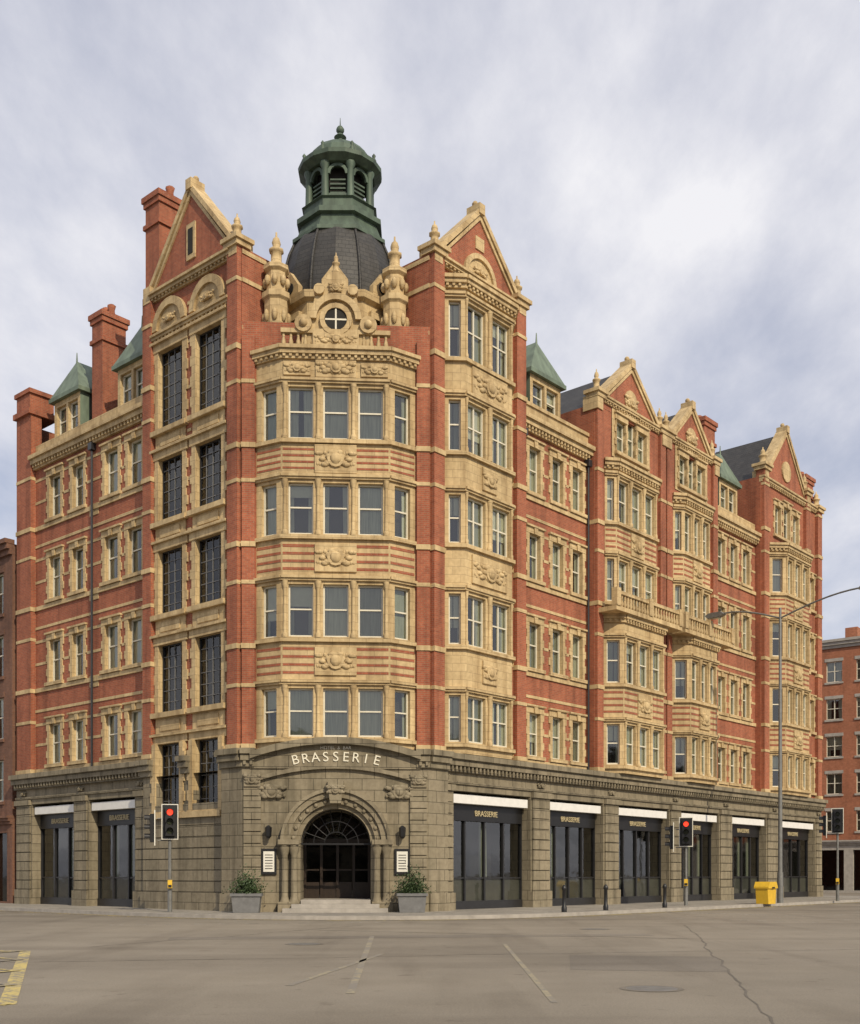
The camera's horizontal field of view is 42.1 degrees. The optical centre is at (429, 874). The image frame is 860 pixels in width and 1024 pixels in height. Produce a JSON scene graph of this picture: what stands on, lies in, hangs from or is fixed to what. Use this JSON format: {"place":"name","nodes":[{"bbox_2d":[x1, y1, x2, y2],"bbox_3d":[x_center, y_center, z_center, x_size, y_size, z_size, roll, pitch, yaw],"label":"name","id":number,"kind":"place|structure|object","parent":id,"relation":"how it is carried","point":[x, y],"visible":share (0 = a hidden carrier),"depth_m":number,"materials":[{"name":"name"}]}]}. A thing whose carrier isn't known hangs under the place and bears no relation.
{"place":"outdoors","nodes":[
{"label":"outdoors","id":0,"kind":"place"},
{"bbox_2d":[44,877,805,900],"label":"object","id":1,"kind":"object","parent":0,"point":[492,889],"visible":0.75,"depth_m":50.37,"materials":[{"name":"black"}]},
{"bbox_2d":[0,893,859,1023],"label":"road","id":2,"kind":"structure","parent":0,"point":[812,976],"depth_m":17.21,"materials":[{"name":"grey asphalt"}]},
{"bbox_2d":[0,538,16,902],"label":"brown brick warehouse","id":3,"kind":"structure","parent":2,"relation":"on","point":[8,664],"depth_m":53.22,"materials":[{"name":"brick"}]},
{"bbox_2d":[286,943,323,944],"bbox_3d":[-2.700,1.489,24.000,0.840,0.004,0.840,0,0,0],"label":"manhole cover","id":4,"kind":"object","parent":2,"relation":"on","point":[304,943],"visible":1,"depth_m":24.05,"materials":[{"name":"grey metal"}]},
{"bbox_2d":[168,934,653,939],"bbox_3d":[-0.324,1.493,26.847,11.710,0.001,1.117,0,0,-8],"label":"road patch","id":5,"kind":"object","parent":2,"relation":"on","point":[329,937],"visible":1,"depth_m":26.88,"materials":[{"name":"grey asphalt"}]},
{"bbox_2d":[0,899,859,919],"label":"kerb","id":6,"kind":"structure","parent":2,"relation":"on","point":[387,917],"depth_m":39.42,"materials":[{"name":"stone"}]},
{"bbox_2d":[0,902,859,1005],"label":"road markings","id":7,"kind":"object","parent":2,"relation":"on","point":[11,991],"visible":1,"depth_m":17.71,"materials":[{"name":"paint"}]},
{"bbox_2d":[11,925,848,1023],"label":"road seams","id":8,"kind":"object","parent":2,"relation":"on","point":[746,995],"visible":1,"depth_m":19.37,"materials":[{"name":"black asphalt"}]},
{"bbox_2d":[583,928,607,929],"bbox_3d":[4.500,1.489,30.500,0.840,0.004,0.840,0,0,0],"label":"manhole cover","id":9,"kind":"object","parent":2,"relation":"on","point":[594,929],"visible":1,"depth_m":30.24,"materials":[{"name":"grey metal"}]},
{"bbox_2d":[570,955,726,971],"bbox_3d":[3.595,1.494,18.926,2.648,0.001,3.317,0,0,11],"label":"road patch","id":10,"kind":"object","parent":2,"relation":"on","point":[648,963],"visible":1,"depth_m":18.73,"materials":[{"name":"grey asphalt"}]},
{"bbox_2d":[619,985,683,991],"bbox_3d":[2.900,1.489,14.600,0.840,0.004,0.840,0,0,0],"label":"manhole cover","id":11,"kind":"object","parent":2,"relation":"on","point":[650,988],"visible":1,"depth_m":14.56,"materials":[{"name":"grey metal"}]},
{"bbox_2d":[821,627,859,890],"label":"walls orange brick","id":12,"kind":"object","parent":2,"relation":"on","point":[848,726],"visible":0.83,"depth_m":90.84,"materials":[{"name":"brick"}]},
{"bbox_2d":[831,663,839,755],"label":"dark windows interior","id":13,"kind":"object","parent":12,"relation":"attached to","point":[837,752],"visible":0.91,"depth_m":91.81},
{"bbox_2d":[821,850,859,890],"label":"dark walls interior","id":14,"kind":"object","parent":12,"relation":"attached to","point":[828,864],"visible":0.71,"depth_m":91.76,"materials":[{"name":"black"}]},
{"bbox_2d":[822,636,859,844],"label":"stone cornices","id":15,"kind":"object","parent":12,"relation":"attached to","point":[841,642],"depth_m":90.78,"materials":[{"name":"grey stone"}]},
{"bbox_2d":[822,845,859,892],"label":"shopfront surround","id":16,"kind":"object","parent":12,"relation":"attached to","point":[848,868],"visible":0.58,"depth_m":90.74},
{"bbox_2d":[824,655,859,833],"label":"stone bands","id":17,"kind":"object","parent":12,"relation":"attached to","point":[838,734],"visible":0.91,"depth_m":91.24,"materials":[{"name":"grey stone"}]},
{"bbox_2d":[827,659,859,831],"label":"windows sash paint","id":18,"kind":"object","parent":12,"relation":"attached to","point":[834,708],"visible":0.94,"depth_m":91.52,"materials":[{"name":"white paint"}]},
{"bbox_2d":[828,660,859,830],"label":"windows curtain shade","id":19,"kind":"object","parent":18,"relation":"attached to","point":[838,779],"visible":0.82,"depth_m":91.51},
{"bbox_2d":[828,662,859,756],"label":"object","id":20,"kind":"object","parent":12,"relation":"hanging from","point":[838,673],"visible":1,"depth_m":91.51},
{"bbox_2d":[828,698,859,749],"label":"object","id":21,"kind":"object","parent":12,"relation":"attached to","point":[838,740],"visible":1,"depth_m":91.56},
{"bbox_2d":[0,896,859,915],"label":"pavement","id":22,"kind":"structure","parent":0,"point":[557,909],"depth_m":45.13,"materials":[{"name":"grey concrete"}]},
{"bbox_2d":[144,804,177,911],"bbox_3d":[-9.866,-0.603,40.848,1.220,3.956,0.595,0,0,12],"label":"traffic light","id":23,"kind":"object","parent":22,"relation":"on","point":[169,822],"visible":1,"depth_m":40.79,"materials":[{"name":"grey metal"}]},
{"bbox_2d":[222,864,272,912],"bbox_3d":[-6.593,0.484,40.198,1.820,1.772,1.155,0,0,0],"label":"planter","id":24,"kind":"object","parent":22,"relation":"on","point":[246,896],"visible":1,"depth_m":39.85,"materials":[{"name":"grey plant"}]},
{"bbox_2d":[219,737,449,911],"bbox_3d":[-3.552,-1.775,42.414,8.619,6.550,3.609,0,0,0],"label":"entrance portal","id":25,"kind":"object","parent":22,"relation":"on","point":[248,815],"visible":0.94,"depth_m":41.16,"materials":[{"name":"beige stone"}]},
{"bbox_2d":[292,755,298,764],"bbox_3d":[-4.943,-4.231,41.053,0.234,0.341,0.040,-14,1,-4],"label":"lettering entrance sign","id":26,"kind":"object","parent":25,"relation":"attached to","point":[295,759],"visible":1,"depth_m":41.03,"materials":[{"name":"white metal"}]},
{"bbox_2d":[261,825,409,874],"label":"menu boards","id":27,"kind":"object","parent":25,"relation":"attached to","point":[268,831],"depth_m":41.00,"materials":[{"name":"white paper"}]},
{"bbox_2d":[301,810,370,844],"bbox_3d":[-3.505,-1.757,41.646,2.600,1.312,0.080,0,0,-4],"label":"fanlight","id":28,"kind":"object","parent":25,"relation":"attached to","point":[324,843],"visible":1,"depth_m":41.62,"materials":[{"name":"black metal"}]},
{"bbox_2d":[304,839,369,897],"bbox_3d":[-3.638,-0.234,43.699,2.603,2.330,0.151,0,0,-4],"label":"door wood","id":29,"kind":"object","parent":25,"relation":"attached to","point":[338,889],"visible":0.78,"depth_m":43.67,"materials":[{"name":"black wood"}]},
{"bbox_2d":[305,813,368,897],"bbox_3d":[-3.678,-0.700,44.321,2.794,3.600,0.179,0,0,0],"label":"dark interior door","id":30,"kind":"structure","parent":25,"relation":"attached to","point":[329,856],"depth_m":44.32,"materials":[{"name":"black glass"}]},
{"bbox_2d":[343,752,348,761],"bbox_3d":[-3.092,-4.342,41.172,0.198,0.341,0.040,4,0,-4],"label":"lettering entrance sign","id":31,"kind":"object","parent":25,"relation":"attached to","point":[344,756],"visible":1,"depth_m":41.15,"materials":[{"name":"beige metal"}]},
{"bbox_2d":[352,752,358,761],"bbox_3d":[-2.714,-4.317,41.196,0.264,0.341,0.040,7,0,-4],"label":"lettering entrance sign","id":32,"kind":"object","parent":25,"relation":"attached to","point":[355,757],"visible":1,"depth_m":41.17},
{"bbox_2d":[282,898,387,912],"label":"entrance steps","id":33,"kind":"structure","parent":22,"relation":"on","point":[335,905],"depth_m":40.58,"materials":[{"name":"beige stone"}]},
{"bbox_2d":[392,861,435,912],"bbox_3d":[-0.576,0.443,40.611,1.611,1.854,1.152,0,0,0],"label":"planter","id":34,"kind":"object","parent":22,"relation":"on","point":[412,898],"visible":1,"depth_m":40.23,"materials":[{"name":"grey plant"}]},
{"bbox_2d":[14,771,822,910],"bbox_3d":[5.509,-1.225,53.240,47.318,5.450,17.133,0,0,-21],"label":"ground floor weathered stone","id":35,"kind":"object","parent":22,"relation":"on","point":[196,864],"visible":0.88,"depth_m":48.79,"materials":[{"name":"grey stone"}]},
{"bbox_2d":[149,810,220,818],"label":"ground floor buff stone","id":36,"kind":"object","parent":35,"relation":"on","point":[204,813],"visible":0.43,"depth_m":43.04,"materials":[{"name":"beige stone"}]},
{"bbox_2d":[8,748,827,810],"bbox_3d":[5.590,-4.290,52.907,47.728,0.683,17.905,0,0,-21],"label":"ground-floor cornice","id":37,"kind":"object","parent":35,"relation":"on","point":[450,761],"visible":0.99,"depth_m":48.28,"materials":[{"name":"grey stone"}]},
{"bbox_2d":[16,231,825,798],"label":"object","id":38,"kind":"object","parent":37,"relation":"on","point":[248,243],"visible":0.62,"depth_m":45.39,"materials":[{"name":"beige stone"}]},
{"bbox_2d":[13,185,815,502],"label":"chimneys","id":39,"kind":"object","parent":38,"relation":"on","point":[109,345],"visible":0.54,"depth_m":49.96,"materials":[{"name":"red brick"}]},
{"bbox_2d":[35,290,811,793],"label":"stone string courses","id":40,"kind":"object","parent":38,"relation":"attached to","point":[391,538],"visible":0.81,"depth_m":45.20,"materials":[{"name":"beige stone"}]},
{"bbox_2d":[143,176,810,507],"bbox_3d":[8.213,-23.925,53.291,41.723,7.050,9.706,0,0,-34],"label":"gables buff stone","id":41,"kind":"object","parent":38,"relation":"on","point":[195,190],"visible":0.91,"depth_m":44.59,"materials":[{"name":"beige stone"}]},
{"bbox_2d":[231,214,819,504],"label":"finials","id":42,"kind":"object","parent":38,"relation":"on","point":[276,251],"visible":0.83,"depth_m":42.52,"materials":[{"name":"beige stone"}]},
{"bbox_2d":[17,244,821,795],"bbox_3d":[5.501,-14.065,53.449,47.134,18.873,17.291,0,0,-21],"label":"piers red brick","id":43,"kind":"object","parent":35,"relation":"on","point":[429,562],"visible":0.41,"depth_m":45.38,"materials":[{"name":"red brick"}]},
{"bbox_2d":[19,771,820,815],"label":"carved ornaments","id":44,"kind":"object","parent":35,"relation":"on","point":[252,779],"visible":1,"depth_m":41.16},
{"bbox_2d":[40,794,807,909],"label":"shopfronts","id":45,"kind":"object","parent":22,"relation":"on","point":[483,903],"depth_m":50.53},
{"bbox_2d":[72,823,747,876],"bbox_3d":[4.969,-1.000,52.920,40.975,2.200,13.598,0,0,-23],"label":"shopfronts curtain shade","id":46,"kind":"object","parent":45,"relation":"in","point":[480,853],"visible":0.35,"depth_m":49.21,"materials":[{"name":"grey fabric"}]},
{"bbox_2d":[35,794,812,829],"bbox_3d":[5.524,-2.950,53.421,45.365,0.340,15.505,0,0,-22],"label":"white shopfronts awning","id":47,"kind":"object","parent":45,"relation":"attached to","point":[458,799],"visible":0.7,"depth_m":49.94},
{"bbox_2d":[43,792,805,897],"bbox_3d":[5.428,-0.925,54.300,44.852,4.650,16.141,0,0,-23],"label":"dark shopfronts interior","id":48,"kind":"object","parent":22,"relation":"on","point":[511,847],"visible":0.13,"depth_m":51.93,"materials":[{"name":"black"}]},
{"bbox_2d":[52,818,68,823],"bbox_3d":[-16.856,-2.443,50.880,1.440,0.224,0.040,0,0,41],"label":"shop sign lettering","id":49,"kind":"object","parent":48,"relation":"attached to","point":[66,820],"visible":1,"depth_m":50.86,"materials":[{"name":"gold metal"}]},
{"bbox_2d":[109,814,128,819],"bbox_3d":[-13.288,-2.443,47.745,1.440,0.224,0.040,0,0,41],"label":"shop sign lettering","id":50,"kind":"object","parent":48,"relation":"attached to","point":[121,817],"visible":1,"depth_m":47.75,"materials":[{"name":"gold metal"}]},
{"bbox_2d":[475,811,497,816],"bbox_3d":[2.275,-2.443,45.137,0.041,0.224,1.440,0,0,41],"label":"shop sign lettering","id":51,"kind":"object","parent":48,"relation":"attached to","point":[488,814],"visible":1,"depth_m":45.13,"materials":[{"name":"gold metal"}]},
{"bbox_2d":[561,816,579,822],"bbox_3d":[6.242,-2.443,49.638,0.041,0.224,1.440,0,0,41],"label":"shop sign lettering","id":52,"kind":"object","parent":48,"relation":"attached to","point":[567,818],"visible":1,"depth_m":49.64,"materials":[{"name":"gold metal"}]},
{"bbox_2d":[630,821,645,826],"bbox_3d":[10.044,-2.443,53.952,0.040,0.224,1.440,0,0,41],"label":"shop sign lettering","id":53,"kind":"object","parent":48,"relation":"attached to","point":[643,824],"visible":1,"depth_m":53.91,"materials":[{"name":"gold metal"}]},
{"bbox_2d":[737,828,748,832],"bbox_3d":[17.515,-2.443,62.429,0.041,0.224,1.440,0,0,41],"label":"shop sign lettering","id":54,"kind":"object","parent":48,"relation":"attached to","point":[742,830],"visible":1,"depth_m":62.40,"materials":[{"name":"gold metal"}]},
{"bbox_2d":[788,832,797,835],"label":"shop sign lettering","id":55,"kind":"object","parent":48,"relation":"attached to","point":[791,834],"visible":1,"depth_m":67.34,"materials":[{"name":"gold metal"}]},
{"bbox_2d":[36,246,814,821],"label":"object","id":56,"kind":"object","parent":22,"relation":"on","point":[410,336],"visible":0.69,"depth_m":49.46,"materials":[{"name":"red brick"}]},
{"bbox_2d":[162,324,220,803],"bbox_3d":[-9.303,-11.800,43.996,4.053,18.603,0.103,0,0,41],"label":"windows dark paint","id":57,"kind":"object","parent":56,"relation":"attached to","point":[179,548],"visible":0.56,"depth_m":43.71,"materials":[{"name":"black paint"}]},
{"bbox_2d":[164,327,220,803],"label":"windows","id":58,"kind":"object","parent":57,"relation":"attached to","point":[206,550],"visible":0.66,"depth_m":44.48,"materials":[{"name":"black glass"}]},
{"bbox_2d":[261,261,409,325],"bbox_3d":[-3.596,-21.175,42.573,5.638,3.750,1.115,0,0,-4],"label":"turrets buff stone","id":59,"kind":"object","parent":56,"relation":"attached to","point":[276,298],"visible":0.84,"depth_m":42.25,"materials":[{"name":"beige stone"}]},
{"bbox_2d":[288,265,383,324],"bbox_3d":[-3.620,-20.900,45.000,5.543,4.800,5.543,0,0,0],"label":"corner tower buff stone","id":60,"kind":"object","parent":56,"relation":"on","point":[369,302],"visible":0.11,"depth_m":42.64,"materials":[{"name":"beige stone"}]},
{"bbox_2d":[285,227,389,290],"bbox_3d":[-3.620,-23.584,45.000,4.900,2.974,4.900,0,0,0],"label":"corner tower slate","id":61,"kind":"object","parent":60,"relation":"on","point":[363,260],"visible":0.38,"depth_m":43.00,"materials":[{"name":"grey stone"}]},
{"bbox_2d":[293,119,384,243],"bbox_3d":[-3.620,-27.750,45.000,3.659,5.500,3.659,0,0,0],"label":"green cupola copper","id":62,"kind":"object","parent":61,"relation":"on","point":[349,209],"visible":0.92,"depth_m":43.80,"materials":[{"name":"green metal"}]},
{"bbox_2d":[318,168,362,198],"bbox_3d":[-3.620,-27.050,45.000,1.755,1.900,1.755,0,0,0],"label":"dark cupola interior","id":63,"kind":"object","parent":62,"relation":"in","point":[337,173],"visible":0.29,"depth_m":44.12,"materials":[{"name":"black"}]},
{"bbox_2d":[287,283,384,324],"bbox_3d":[-3.620,-21.279,45.001,5.159,3.160,5.159,0,0,0],"label":"dark corner tower interior","id":64,"kind":"object","parent":56,"relation":"attached to","point":[290,290],"visible":0.12,"depth_m":43.09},
{"bbox_2d":[88,427,591,769],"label":"drainpipes","id":65,"kind":"object","parent":56,"relation":"attached to","point":[92,448],"visible":0.41,"depth_m":50.61,"materials":[{"name":"metal"}]},
{"bbox_2d":[36,395,754,529],"bbox_3d":[1.869,-19.750,52.418,38.790,0.700,11.842,0,0,-18],"label":"parapet buff stone","id":66,"kind":"object","parent":56,"relation":"on","point":[553,419],"visible":0.38,"depth_m":49.35,"materials":[{"name":"beige stone"}]},
{"bbox_2d":[55,359,736,514],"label":"dormers","id":67,"kind":"object","parent":56,"relation":"on","point":[132,368],"visible":0.5,"depth_m":50.11,"materials":[{"name":"beige stone"}]},
{"bbox_2d":[49,321,741,511],"bbox_3d":[1.341,-21.915,53.902,37.227,4.430,12.740,0,0,-20],"label":"pale dormers copper","id":68,"kind":"object","parent":67,"relation":"on","point":[78,378],"visible":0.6,"depth_m":50.35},
{"bbox_2d":[56,313,743,783],"bbox_3d":[6.059,-13.550,53.487,44.517,17.000,15.524,0,0,-23],"label":"windows curtain shade","id":69,"kind":"object","parent":56,"relation":"attached to","point":[370,623],"visible":0.46,"depth_m":43.83,"materials":[{"name":"beige fabric"}]},
{"bbox_2d":[56,327,779,772],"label":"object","id":70,"kind":"object","parent":56,"relation":"attached to","point":[336,621],"visible":0.47,"depth_m":41.75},
{"bbox_2d":[28,247,817,652],"bbox_3d":[6.027,-17.549,53.296,46.753,12.002,16.588,0,0,-23],"label":"cornice","id":71,"kind":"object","parent":56,"relation":"attached to","point":[458,275],"visible":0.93,"depth_m":47.60,"materials":[{"name":"beige stone"}]},
{"bbox_2d":[44,305,816,813],"bbox_3d":[5.550,-12.169,54.632,45.421,19.740,12.534,0,0,-23],"label":"window surrounds buff stone","id":72,"kind":"object","parent":56,"relation":"attached to","point":[208,519],"visible":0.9,"depth_m":47.12,"materials":[{"name":"beige stone"}]},
{"bbox_2d":[77,310,784,803],"bbox_3d":[6.075,-12.275,53.736,44.637,20.150,15.758,0,0,-23],"label":"dark windows interior","id":73,"kind":"object","parent":56,"relation":"attached to","point":[301,526],"visible":0.12,"depth_m":43.89,"materials":[{"name":"black glass"}]},
{"bbox_2d":[50,323,812,791],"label":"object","id":74,"kind":"object","parent":56,"relation":"attached to","point":[530,623],"visible":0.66,"depth_m":49.44,"materials":[{"name":"beige stone"}]},
{"bbox_2d":[53,302,810,790],"bbox_3d":[6.058,-13.550,53.395,44.705,17.003,15.640,0,0,-23],"label":"windows sash paint","id":75,"kind":"object","parent":56,"relation":"attached to","point":[405,512],"visible":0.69,"depth_m":47.20,"materials":[{"name":"white paint"}]},
{"bbox_2d":[79,305,784,767],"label":"window blinds","id":76,"kind":"object","parent":56,"relation":"attached to","point":[301,595],"visible":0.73,"depth_m":43.88,"materials":[{"name":"beige fabric"}]},
{"bbox_2d":[157,196,802,496],"bbox_3d":[8.192,-24.100,53.299,41.157,5.400,9.170,0,0,-34],"label":"gables red brick","id":77,"kind":"object","parent":56,"relation":"on","point":[209,237],"visible":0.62,"depth_m":44.50,"materials":[{"name":"red brick"}]},
{"bbox_2d":[188,227,192,254],"bbox_3d":[-9.355,-24.799,43.710,0.292,1.000,0.101,0,0,41],"label":"window slit","id":78,"kind":"object","parent":77,"relation":"in","point":[190,240],"visible":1,"depth_m":43.65,"materials":[{"name":"black glass"}]},
{"bbox_2d":[256,288,808,796],"bbox_3d":[9.561,-13.800,53.216,39.181,18.300,4.411,0,0,-42],"label":"bay buff stone","id":79,"kind":"object","parent":56,"relation":"attached to","point":[462,666],"visible":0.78,"depth_m":42.87,"materials":[{"name":"beige stone"}]},
{"bbox_2d":[281,270,389,345],"bbox_3d":[-3.507,-20.975,41.586,4.051,2.950,1.042,0,0,-4],"label":"ornamental parapet gable","id":80,"kind":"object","parent":79,"relation":"on","point":[326,300],"visible":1,"depth_m":41.29,"materials":[{"name":"beige stone"}]},
{"bbox_2d":[325,308,346,328],"bbox_3d":[-3.490,-20.550,41.393,0.840,0.819,0.130,0,0,-4],"label":"round window","id":81,"kind":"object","parent":80,"relation":"attached to","point":[341,314],"visible":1,"depth_m":41.33,"materials":[{"name":"black glass"}]},
{"bbox_2d":[325,308,346,328],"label":"window glazing bars","id":82,"kind":"object","parent":81,"relation":"attached to","point":[335,318],"visible":1,"depth_m":41.31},
{"bbox_2d":[162,265,803,749],"bbox_3d":[7.894,-15.705,52.064,39.214,16.663,8.240,0,0,-33],"label":"carvings buff stone","id":83,"kind":"object","parent":79,"relation":"on","point":[342,557],"visible":1,"depth_m":41.33,"materials":[{"name":"beige stone"}]},
{"bbox_2d":[257,447,808,750],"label":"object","id":84,"kind":"object","parent":79,"relation":"attached to","point":[366,569],"visible":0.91,"depth_m":41.57,"materials":[{"name":"beige stone"}]},
{"bbox_2d":[282,298,810,790],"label":"window mullions","id":85,"kind":"object","parent":79,"relation":"attached to","point":[386,532],"visible":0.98,"depth_m":43.94,"materials":[{"name":"beige stone"}]},
{"bbox_2d":[599,586,734,649],"bbox_3d":[11.771,-12.400,54.686,1.152,1.002,11.519,0,0,41],"label":"balcony balustrade","id":86,"kind":"object","parent":79,"relation":"attached to","point":[678,624],"visible":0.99,"depth_m":53.89,"materials":[{"name":"beige stone"}]},
{"bbox_2d":[560,376,772,480],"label":"roofs slate","id":87,"kind":"object","parent":56,"relation":"on","point":[740,460],"visible":0.18,"depth_m":65.90,"materials":[{"name":"grey stone"}]},
{"bbox_2d":[561,885,566,911],"bbox_3d":[4.906,0.875,40.809,0.200,1.010,0.200,0,0,0],"label":"bollard","id":88,"kind":"object","parent":22,"relation":"on","point":[564,907],"visible":0.95,"depth_m":40.75,"materials":[{"name":"black metal"}]},
{"bbox_2d":[603,884,607,909],"bbox_3d":[6.757,0.875,42.910,0.200,1.010,0.200,0,0,0],"label":"bollard","id":89,"kind":"object","parent":22,"relation":"on","point":[605,905],"visible":1,"depth_m":42.85,"materials":[{"name":"black metal"}]},
{"bbox_2d":[662,884,666,907],"bbox_3d":[9.732,0.875,46.286,0.200,1.010,0.200,0,0,0],"label":"bollard","id":90,"kind":"object","parent":22,"relation":"on","point":[664,904],"visible":1,"depth_m":46.22,"materials":[{"name":"black metal"}]},
{"bbox_2d":[665,817,692,905],"bbox_3d":[11.007,-0.578,49.500,1.220,3.905,0.596,0,0,38],"label":"traffic light","id":91,"kind":"object","parent":22,"relation":"on","point":[685,829],"visible":1,"depth_m":49.39,"materials":[{"name":"grey metal"}]},
{"bbox_2d":[754,882,777,903],"bbox_3d":[15.723,0.855,52.187,0.761,1.030,1.000,0,0,41],"label":"grit bin","id":92,"kind":"object","parent":22,"relation":"on","point":[765,892],"visible":1,"depth_m":51.90,"materials":[{"name":"yellow plastic"}]},
{"bbox_2d":[705,586,859,902],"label":"street lamp","id":93,"kind":"object","parent":22,"relation":"on","point":[715,615],"visible":0.99,"depth_m":53.93,"materials":[{"name":"grey metal"}]},
{"bbox_2d":[819,808,843,900],"bbox_3d":[20.833,-1.028,58.043,0.594,4.806,1.220,0,0,-45],"label":"traffic light","id":94,"kind":"object","parent":22,"relation":"on","point":[837,821],"visible":1,"depth_m":57.94,"materials":[{"name":"grey metal"}]},
{"bbox_2d":[0,0,859,639],"label":"sky","id":95,"kind":"structure","parent":0,"point":[672,187],"materials":[{"name":"grey"}]}
]}

